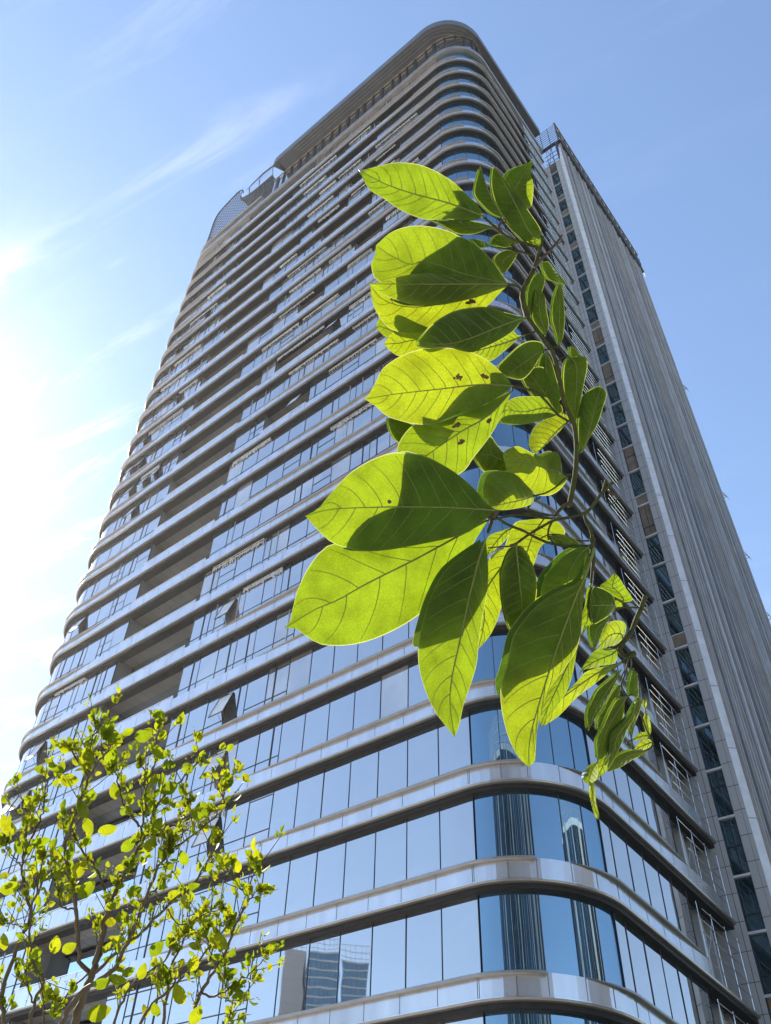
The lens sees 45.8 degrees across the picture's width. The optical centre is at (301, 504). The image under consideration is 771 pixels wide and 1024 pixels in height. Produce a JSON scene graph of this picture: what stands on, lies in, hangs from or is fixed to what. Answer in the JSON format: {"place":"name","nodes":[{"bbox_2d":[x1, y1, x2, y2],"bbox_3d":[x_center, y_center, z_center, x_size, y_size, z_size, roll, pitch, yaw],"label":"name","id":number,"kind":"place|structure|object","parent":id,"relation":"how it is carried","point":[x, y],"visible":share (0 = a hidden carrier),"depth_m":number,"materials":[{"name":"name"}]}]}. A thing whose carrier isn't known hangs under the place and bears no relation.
{"place":"outdoors","nodes":[
{"label":"outdoors","id":0,"kind":"place"},
{"bbox_2d":[0,0,770,816],"label":"sky","id":1,"kind":"structure","parent":0,"point":[127,127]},
{"bbox_2d":[285,161,653,819],"bbox_3d":[0.236,-0.051,1.074,0.454,0.614,0.511,8,-47,0],"label":"leafy branch","id":2,"kind":"object","parent":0,"point":[402,527],"visible":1,"depth_m":1.04,"materials":[{"name":"green plant"}]},
{"label":"lawn","id":3,"kind":"structure","parent":0,"visible":0},
{"bbox_2d":[537,123,770,1023],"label":"annex block","id":4,"kind":"structure","parent":3,"relation":"on","point":[714,626],"depth_m":62.39,"materials":[{"name":"stone"}]},
{"bbox_2d":[554,182,563,197],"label":"window","id":5,"kind":"structure","parent":4,"relation":"in","point":[558,188],"depth_m":100.70,"materials":[{"name":"blue glass"}]},
{"bbox_2d":[557,194,567,212],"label":"window","id":6,"kind":"structure","parent":4,"relation":"in","point":[563,206],"depth_m":98.20,"materials":[{"name":"blue glass"}]},
{"bbox_2d":[561,209,571,227],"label":"window","id":7,"kind":"structure","parent":4,"relation":"in","point":[566,217],"depth_m":95.47,"materials":[{"name":"blue glass"}]},
{"bbox_2d":[565,224,576,244],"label":"window","id":8,"kind":"structure","parent":4,"relation":"in","point":[571,236],"depth_m":92.80,"materials":[{"name":"blue glass"}]},
{"bbox_2d":[570,241,581,262],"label":"window","id":9,"kind":"structure","parent":4,"relation":"in","point":[575,251],"depth_m":90.10,"materials":[{"name":"blue glass"}]},
{"bbox_2d":[574,259,584,275],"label":"window","id":10,"kind":"structure","parent":4,"relation":"in","point":[579,266],"depth_m":87.78,"materials":[{"name":"blue glass"}]},
{"bbox_2d":[578,272,589,290],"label":"window","id":11,"kind":"structure","parent":4,"relation":"in","point":[583,281],"depth_m":85.78,"materials":[{"name":"blue glass"}]},
{"bbox_2d":[582,287,593,307],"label":"window","id":12,"kind":"structure","parent":4,"relation":"in","point":[587,296],"depth_m":83.66,"materials":[{"name":"blue glass"}]},
{"bbox_2d":[586,304,598,323],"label":"window","id":13,"kind":"structure","parent":4,"relation":"in","point":[591,311],"depth_m":81.56,"materials":[{"name":"blue glass"}]},
{"bbox_2d":[590,320,604,346],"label":"window","id":14,"kind":"structure","parent":4,"relation":"in","point":[598,337],"depth_m":79.22,"materials":[{"name":"beige glass"}]},
{"bbox_2d":[596,343,609,364],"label":"window","id":15,"kind":"structure","parent":4,"relation":"in","point":[602,352],"depth_m":76.90,"materials":[{"name":"blue glass"}]},
{"bbox_2d":[601,361,614,383],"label":"window","id":16,"kind":"structure","parent":4,"relation":"in","point":[607,371],"depth_m":74.88,"materials":[{"name":"beige glass"}]},
{"bbox_2d":[606,380,620,404],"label":"window","id":17,"kind":"structure","parent":4,"relation":"in","point":[612,389],"depth_m":72.86,"materials":[{"name":"blue glass"}]},
{"bbox_2d":[611,400,626,425],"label":"window","id":18,"kind":"structure","parent":4,"relation":"in","point":[618,412],"depth_m":70.85,"materials":[{"name":"blue glass"}]},
{"bbox_2d":[617,422,632,448],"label":"window","id":19,"kind":"structure","parent":4,"relation":"in","point":[623,430],"depth_m":68.84,"materials":[{"name":"blue glass"}]},
{"bbox_2d":[622,444,638,471],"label":"window","id":20,"kind":"structure","parent":4,"relation":"in","point":[629,452],"depth_m":66.88,"materials":[{"name":"beige glass"}]},
{"bbox_2d":[628,468,645,496],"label":"window","id":21,"kind":"structure","parent":4,"relation":"in","point":[635,476],"depth_m":64.90,"materials":[{"name":"blue glass"}]},
{"bbox_2d":[635,492,656,536],"bbox_3d":[23.704,0.698,62.346,0.830,3.980,0.180,-29,-57,29],"label":"window","id":22,"kind":"structure","parent":4,"relation":"in","point":[643,506],"depth_m":62.43,"materials":[{"name":"beige glass"}]},
{"bbox_2d":[645,532,664,564],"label":"window","id":23,"kind":"structure","parent":4,"relation":"in","point":[653,543],"depth_m":60.04,"materials":[{"name":"blue glass"}]},
{"bbox_2d":[653,561,674,601],"bbox_3d":[23.130,4.889,57.854,0.830,3.020,0.180,-29,-57,29],"label":"window","id":24,"kind":"structure","parent":4,"relation":"in","point":[660,569],"depth_m":57.90,"materials":[{"name":"blue glass"}]},
{"bbox_2d":[662,598,683,635],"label":"window","id":25,"kind":"structure","parent":4,"relation":"in","point":[670,607],"depth_m":55.80,"materials":[{"name":"blue glass"}]},
{"bbox_2d":[671,631,697,685],"bbox_3d":[22.557,9.073,53.370,0.830,3.680,0.180,-29,-57,29],"label":"window","id":26,"kind":"structure","parent":4,"relation":"in","point":[681,648],"depth_m":53.44,"materials":[{"name":"blue glass"}]},
{"bbox_2d":[684,682,708,726],"bbox_3d":[22.259,11.246,51.040,0.830,2.720,0.180,-29,-57,29],"label":"window","id":27,"kind":"structure","parent":4,"relation":"in","point":[697,709],"depth_m":51.13,"materials":[{"name":"blue glass"}]},
{"bbox_2d":[695,722,720,769],"bbox_3d":[22.006,13.094,49.060,0.830,2.720,0.180,-29,-57,29],"label":"window","id":28,"kind":"structure","parent":4,"relation":"in","point":[705,738],"depth_m":49.14,"materials":[{"name":"blue glass"}]},
{"bbox_2d":[706,766,733,817],"bbox_3d":[21.753,14.941,47.080,0.830,2.720,0.180,-29,-57,29],"label":"window","id":29,"kind":"structure","parent":4,"relation":"in","point":[716,779],"depth_m":47.15,"materials":[{"name":"blue glass"}]},
{"bbox_2d":[718,814,749,875],"bbox_3d":[21.486,16.891,44.990,0.830,3.020,0.180,-29,-57,29],"label":"window","id":30,"kind":"structure","parent":4,"relation":"in","point":[728,824],"depth_m":45.05,"materials":[{"name":"blue glass"}]},
{"bbox_2d":[733,872,765,931],"bbox_3d":[21.221,18.823,42.919,0.830,2.670,0.180,-29,-57,29],"label":"window","id":31,"kind":"structure","parent":4,"relation":"in","point":[749,903],"depth_m":42.98,"materials":[{"name":"blue glass"}]},
{"bbox_2d":[748,929,770,994],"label":"window","id":32,"kind":"structure","parent":4,"relation":"in","point":[760,944],"depth_m":41.23,"materials":[{"name":"blue glass"}]},
{"bbox_2d":[764,994,770,1019],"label":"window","id":33,"kind":"structure","parent":4,"relation":"in","point":[768,996],"depth_m":39.93,"materials":[{"name":"blue glass"}]},
{"label":"ground","id":34,"kind":"structure","parent":0,"visible":0},
{"bbox_2d":[0,685,285,1023],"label":"young tree","id":35,"kind":"object","parent":34,"relation":"on","point":[108,734],"visible":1,"depth_m":2.42,"materials":[{"name":"green plant"}]},
{"bbox_2d":[0,20,760,1023],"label":"office tower","id":36,"kind":"structure","parent":34,"relation":"on","point":[422,862],"depth_m":50.64,"materials":[{"name":"blue metal"}]},
{"bbox_2d":[0,795,19,815],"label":"awning window","id":37,"kind":"structure","parent":36,"relation":"in","point":[6,807],"depth_m":63.43,"materials":[{"name":"glass"}]},
{"bbox_2d":[7,790,30,812],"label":"awning window","id":38,"kind":"structure","parent":36,"relation":"in","point":[17,802],"depth_m":62.69,"materials":[{"name":"glass"}]},
{"bbox_2d":[23,741,45,761],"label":"awning window","id":39,"kind":"structure","parent":36,"relation":"in","point":[37,748],"depth_m":65.71,"materials":[{"name":"glass"}]},
{"bbox_2d":[101,993,127,1023],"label":"window pane","id":40,"kind":"structure","parent":36,"relation":"in","point":[109,1019],"depth_m":43.36,"materials":[{"name":"blue glass"}]},
{"bbox_2d":[115,906,146,964],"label":"window pane","id":41,"kind":"structure","parent":36,"relation":"in","point":[130,956],"depth_m":45.32,"materials":[{"name":"blue glass"}]},
{"bbox_2d":[123,983,151,1023],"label":"window pane","id":42,"kind":"structure","parent":36,"relation":"in","point":[142,998],"depth_m":42.58,"materials":[{"name":"blue glass"}]},
{"bbox_2d":[133,838,160,884],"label":"window pane","id":43,"kind":"structure","parent":36,"relation":"in","point":[152,860],"depth_m":48.58,"materials":[{"name":"blue glass"}]},
{"bbox_2d":[136,899,167,959],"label":"window pane","id":44,"kind":"structure","parent":36,"relation":"in","point":[155,934],"depth_m":44.90,"materials":[{"name":"blue glass"}]},
{"bbox_2d":[144,977,174,1023],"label":"window pane","id":45,"kind":"structure","parent":36,"relation":"in","point":[148,1020],"depth_m":41.41,"materials":[{"name":"blue glass"}]},
{"bbox_2d":[156,832,181,877],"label":"window pane","id":46,"kind":"structure","parent":36,"relation":"in","point":[174,856],"depth_m":47.53,"materials":[{"name":"blue glass"}]},
{"bbox_2d":[161,892,188,951],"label":"window pane","id":47,"kind":"structure","parent":36,"relation":"in","point":[168,925],"depth_m":44.35,"materials":[{"name":"blue glass"}]},
{"bbox_2d":[168,971,197,1023],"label":"window pane","id":48,"kind":"structure","parent":36,"relation":"in","point":[180,1013],"depth_m":40.48,"materials":[{"name":"blue glass"}]},
{"bbox_2d":[175,823,201,871],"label":"window pane","id":49,"kind":"structure","parent":36,"relation":"in","point":[190,851],"depth_m":46.81,"materials":[{"name":"blue glass"}]},
{"bbox_2d":[183,883,213,944],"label":"window pane","id":50,"kind":"structure","parent":36,"relation":"in","point":[197,897],"depth_m":43.88,"materials":[{"name":"blue glass"}]},
{"bbox_2d":[191,816,219,847],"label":"awning window","id":51,"kind":"structure","parent":36,"relation":"in","point":[201,839],"depth_m":46.12,"materials":[{"name":"glass"}]},
{"bbox_2d":[197,963,225,1023],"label":"window pane","id":52,"kind":"structure","parent":36,"relation":"in","point":[210,1006],"depth_m":39.60,"materials":[{"name":"blue glass"}]},
{"bbox_2d":[197,807,226,863],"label":"window pane","id":53,"kind":"structure","parent":36,"relation":"in","point":[203,847],"depth_m":46.06,"materials":[{"name":"blue glass"}]},
{"bbox_2d":[199,751,226,778],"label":"awning window","id":54,"kind":"structure","parent":36,"relation":"in","point":[213,762],"depth_m":49.60,"materials":[{"name":"glass"}]},
{"bbox_2d":[208,692,233,717],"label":"awning window","id":55,"kind":"structure","parent":36,"relation":"in","point":[222,702],"depth_m":52.47,"materials":[{"name":"glass"}]},
{"bbox_2d":[207,875,238,936],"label":"window pane","id":56,"kind":"structure","parent":36,"relation":"in","point":[229,897],"depth_m":42.88,"materials":[{"name":"blue glass"}]},
{"bbox_2d":[214,598,236,619],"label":"awning window","id":57,"kind":"structure","parent":36,"relation":"in","point":[225,608],"depth_m":59.01,"materials":[{"name":"glass"}]},
{"bbox_2d":[218,956,251,1023],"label":"window pane","id":58,"kind":"structure","parent":36,"relation":"in","point":[236,964],"depth_m":38.79,"materials":[{"name":"blue glass"}]},
{"bbox_2d":[220,798,249,854],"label":"window pane","id":59,"kind":"structure","parent":36,"relation":"in","point":[235,831],"depth_m":45.43,"materials":[{"name":"blue glass"}]},
{"bbox_2d":[233,867,263,928],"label":"window pane","id":60,"kind":"structure","parent":36,"relation":"in","point":[252,907],"depth_m":41.57,"materials":[{"name":"blue glass"}]},
{"bbox_2d":[244,789,273,846],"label":"window pane","id":61,"kind":"structure","parent":36,"relation":"in","point":[259,813],"depth_m":44.64,"materials":[{"name":"blue glass"}]},
{"bbox_2d":[245,949,279,1022],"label":"window pane","id":62,"kind":"structure","parent":36,"relation":"in","point":[265,991],"depth_m":37.74,"materials":[{"name":"blue glass"}]},
{"bbox_2d":[258,858,289,921],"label":"window pane","id":63,"kind":"structure","parent":36,"relation":"in","point":[273,905],"depth_m":40.77,"materials":[{"name":"blue glass"}]},
{"bbox_2d":[268,779,297,836],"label":"window pane","id":64,"kind":"structure","parent":36,"relation":"in","point":[284,798],"depth_m":43.83,"materials":[{"name":"blue glass"}]},
{"bbox_2d":[274,941,308,1015],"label":"window pane","id":65,"kind":"structure","parent":36,"relation":"in","point":[291,986],"depth_m":37.07,"materials":[{"name":"grey glass"}]},
{"bbox_2d":[285,849,316,914],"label":"window pane","id":66,"kind":"structure","parent":36,"relation":"in","point":[300,891],"depth_m":40.02,"materials":[{"name":"blue glass"}]},
{"bbox_2d":[294,769,323,827],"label":"window pane","id":67,"kind":"structure","parent":36,"relation":"in","point":[309,796],"depth_m":42.96,"materials":[{"name":"blue glass"}]},
{"bbox_2d":[305,933,339,1009],"bbox_3d":[0.835,18.783,36.119,1.665,3.190,0.001,-31,-58,31],"label":"window pane","id":68,"kind":"structure","parent":36,"relation":"in","point":[321,989],"depth_m":36.24,"materials":[{"name":"blue glass"}]},
{"bbox_2d":[313,839,345,905],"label":"window pane","id":69,"kind":"structure","parent":36,"relation":"in","point":[330,859],"depth_m":39.18,"materials":[{"name":"blue glass"}]},
{"bbox_2d":[321,759,350,817],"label":"window pane","id":70,"kind":"structure","parent":36,"relation":"in","point":[336,777],"depth_m":42.13,"materials":[{"name":"blue glass"}]},
{"bbox_2d":[337,924,371,1002],"bbox_3d":[2.065,18.045,35.273,1.665,3.190,0.002,-31,-58,31],"label":"window pane","id":71,"kind":"structure","parent":36,"relation":"in","point":[355,944],"depth_m":35.39,"materials":[{"name":"blue glass"}]},
{"bbox_2d":[0,52,713,1023],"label":"window pane","id":72,"kind":"structure","parent":36,"relation":"in","point":[397,688],"depth_m":61.01,"materials":[{"name":"blue glass"}]},
{"bbox_2d":[343,829,374,897],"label":"window pane","id":73,"kind":"structure","parent":36,"relation":"in","point":[360,849],"depth_m":38.34,"materials":[{"name":"blue glass"}]},
{"bbox_2d":[348,748,377,807],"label":"window pane","id":74,"kind":"structure","parent":36,"relation":"in","point":[364,767],"depth_m":41.27,"materials":[{"name":"blue glass"}]},
{"bbox_2d":[370,915,404,995],"bbox_3d":[3.298,17.310,34.430,1.665,3.190,0.004,-31,-58,30],"label":"window pane","id":75,"kind":"structure","parent":36,"relation":"in","point":[388,940],"depth_m":34.54,"materials":[{"name":"blue glass"}]},
{"bbox_2d":[374,819,405,888],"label":"window pane","id":76,"kind":"structure","parent":36,"relation":"in","point":[390,852],"depth_m":37.48,"materials":[{"name":"blue glass"}]},
{"bbox_2d":[377,737,406,796],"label":"window pane","id":77,"kind":"structure","parent":36,"relation":"in","point":[392,768],"depth_m":40.42,"materials":[{"name":"blue glass"}]},
{"bbox_2d":[408,725,437,785],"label":"window pane","id":78,"kind":"structure","parent":36,"relation":"in","point":[422,745],"depth_m":39.57,"materials":[{"name":"blue glass"}]},
{"bbox_2d":[407,808,439,878],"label":"window pane","id":79,"kind":"structure","parent":36,"relation":"in","point":[423,849],"depth_m":36.65,"materials":[{"name":"blue glass"}]},
{"bbox_2d":[406,906,441,987],"bbox_3d":[4.530,16.574,33.586,1.665,3.190,0.009,-31,-58,31],"label":"window pane","id":80,"kind":"structure","parent":36,"relation":"in","point":[423,928],"depth_m":33.70,"materials":[{"name":"blue glass"}]},
{"bbox_2d":[438,713,470,774],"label":"window pane","id":81,"kind":"structure","parent":36,"relation":"in","point":[454,752],"depth_m":38.64,"materials":[{"name":"blue glass"}]},
{"bbox_2d":[440,797,474,868],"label":"window pane","id":82,"kind":"structure","parent":36,"relation":"in","point":[457,845],"depth_m":35.80,"materials":[{"name":"blue glass"}]},
{"bbox_2d":[442,896,480,979],"bbox_3d":[5.750,15.841,32.746,1.638,3.190,0.009,-31,-57,30],"label":"window pane","id":83,"kind":"structure","parent":36,"relation":"in","point":[460,927],"depth_m":32.86,"materials":[{"name":"blue glass"}]},
{"bbox_2d":[470,706,500,763],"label":"window pane","id":84,"kind":"structure","parent":36,"relation":"in","point":[484,722],"depth_m":38.03,"materials":[{"name":"blue glass"}]},
{"bbox_2d":[474,792,507,858],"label":"window pane","id":85,"kind":"structure","parent":36,"relation":"in","point":[491,837],"depth_m":35.10,"materials":[{"name":"blue glass"}]},
{"bbox_2d":[479,891,516,971],"bbox_3d":[6.935,15.265,32.058,1.219,3.190,0.052,-18,-52,22],"label":"window pane","id":86,"kind":"structure","parent":36,"relation":"in","point":[496,916],"depth_m":32.15,"materials":[{"name":"blue glass"}]},
{"bbox_2d":[497,706,519,759],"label":"window pane","id":87,"kind":"structure","parent":36,"relation":"in","point":[507,751],"depth_m":37.41,"materials":[{"name":"blue glass"}]},
{"bbox_2d":[504,791,533,854],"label":"window pane","id":88,"kind":"structure","parent":36,"relation":"in","point":[518,820],"depth_m":34.77,"materials":[{"name":"blue glass"}]},
{"bbox_2d":[512,891,544,969],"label":"window pane","id":89,"kind":"structure","parent":36,"relation":"in","point":[526,912],"depth_m":31.83,"materials":[{"name":"blue glass"}]},
{"bbox_2d":[534,717,553,764],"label":"window pane","id":90,"kind":"structure","parent":36,"relation":"in","point":[543,754],"depth_m":37.20,"materials":[{"name":"blue glass"}]},
{"bbox_2d":[529,791,565,860],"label":"window pane","id":91,"kind":"structure","parent":36,"relation":"in","point":[544,807],"depth_m":34.64,"materials":[{"name":"blue glass"}]},
{"bbox_2d":[538,891,579,975],"bbox_3d":[8.995,15.093,31.634,1.180,3.190,0.049,7,-47,0],"label":"window pane","id":92,"kind":"structure","parent":36,"relation":"in","point":[560,949],"depth_m":31.70,"materials":[{"name":"blue glass"}]},
{"bbox_2d":[550,713,574,768],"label":"window pane","id":93,"kind":"structure","parent":36,"relation":"in","point":[560,735],"depth_m":37.60,"materials":[{"name":"blue glass"}]},
{"bbox_2d":[559,795,587,865],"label":"window pane","id":94,"kind":"structure","parent":36,"relation":"in","point":[575,848],"depth_m":34.75,"materials":[{"name":"blue glass"}]},
{"bbox_2d":[568,716,589,771],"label":"window pane","id":95,"kind":"structure","parent":36,"relation":"in","point":[578,738],"depth_m":38.08,"materials":[{"name":"blue glass"}]},
{"bbox_2d":[571,896,604,980],"bbox_3d":[10.035,15.341,31.732,0.980,3.190,0.038,20,-48,-11],"label":"window pane","id":96,"kind":"structure","parent":36,"relation":"in","point":[590,961],"depth_m":31.81,"materials":[{"name":"blue glass"}]},
{"bbox_2d":[585,728,600,779],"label":"window pane","id":97,"kind":"structure","parent":36,"relation":"in","point":[590,737],"depth_m":38.73,"materials":[{"name":"blue glass"}]},
{"bbox_2d":[580,802,606,871],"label":"window pane","id":98,"kind":"structure","parent":36,"relation":"in","point":[595,851],"depth_m":35.04,"materials":[{"name":"blue glass"}]},
{"bbox_2d":[599,813,616,876],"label":"window pane","id":99,"kind":"structure","parent":36,"relation":"in","point":[611,869],"depth_m":35.55,"materials":[{"name":"blue glass"}]},
{"bbox_2d":[601,770,616,793],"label":"window pane","id":100,"kind":"structure","parent":36,"relation":"in","point":[608,778],"depth_m":38.72,"materials":[{"name":"blue glass"}]},
{"bbox_2d":[595,903,624,986],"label":"window pane","id":101,"kind":"structure","parent":36,"relation":"in","point":[605,918],"depth_m":32.12,"materials":[{"name":"blue glass"}]},
{"bbox_2d":[609,822,633,890],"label":"window pane","id":102,"kind":"structure","parent":36,"relation":"in","point":[618,839],"depth_m":36.15,"materials":[{"name":"blue glass"}]},
{"bbox_2d":[614,765,632,808],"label":"window pane","id":103,"kind":"structure","parent":36,"relation":"in","point":[620,773],"depth_m":39.67,"materials":[{"name":"blue glass"}]},
{"bbox_2d":[614,913,635,991],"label":"window pane","id":104,"kind":"structure","parent":36,"relation":"in","point":[622,938],"depth_m":32.59,"materials":[{"name":"blue glass"}]},
{"bbox_2d":[626,767,647,822],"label":"window pane","id":105,"kind":"structure","parent":36,"relation":"in","point":[634,783],"depth_m":40.52,"materials":[{"name":"blue glass"}]},
{"bbox_2d":[626,838,650,904],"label":"window pane","id":106,"kind":"structure","parent":36,"relation":"in","point":[635,855],"depth_m":36.85,"materials":[{"name":"blue glass"}]},
{"bbox_2d":[625,922,653,1004],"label":"window pane","id":107,"kind":"structure","parent":36,"relation":"in","point":[636,945],"depth_m":33.18,"materials":[{"name":"blue glass"}]},
{"bbox_2d":[641,782,660,835],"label":"window pane","id":108,"kind":"structure","parent":36,"relation":"in","point":[648,797],"depth_m":41.15,"materials":[{"name":"blue glass"}]},
{"bbox_2d":[642,852,666,918],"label":"window pane","id":109,"kind":"structure","parent":36,"relation":"in","point":[657,901],"depth_m":37.54,"materials":[{"name":"blue glass"}]},
{"bbox_2d":[644,937,671,1017],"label":"window pane","id":110,"kind":"structure","parent":36,"relation":"in","point":[661,998],"depth_m":33.87,"materials":[{"name":"blue glass"}]},
{"bbox_2d":[658,867,680,930],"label":"window pane","id":111,"kind":"structure","parent":36,"relation":"in","point":[669,900],"depth_m":38.18,"materials":[{"name":"blue glass"}]},
{"bbox_2d":[661,951,687,1023],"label":"window pane","id":112,"kind":"structure","parent":36,"relation":"in","point":[670,969],"depth_m":34.60,"materials":[{"name":"blue glass"}]},
{"bbox_2d":[677,964,699,1023],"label":"window pane","id":113,"kind":"structure","parent":36,"relation":"in","point":[689,999],"depth_m":35.38,"materials":[{"name":"blue glass"}]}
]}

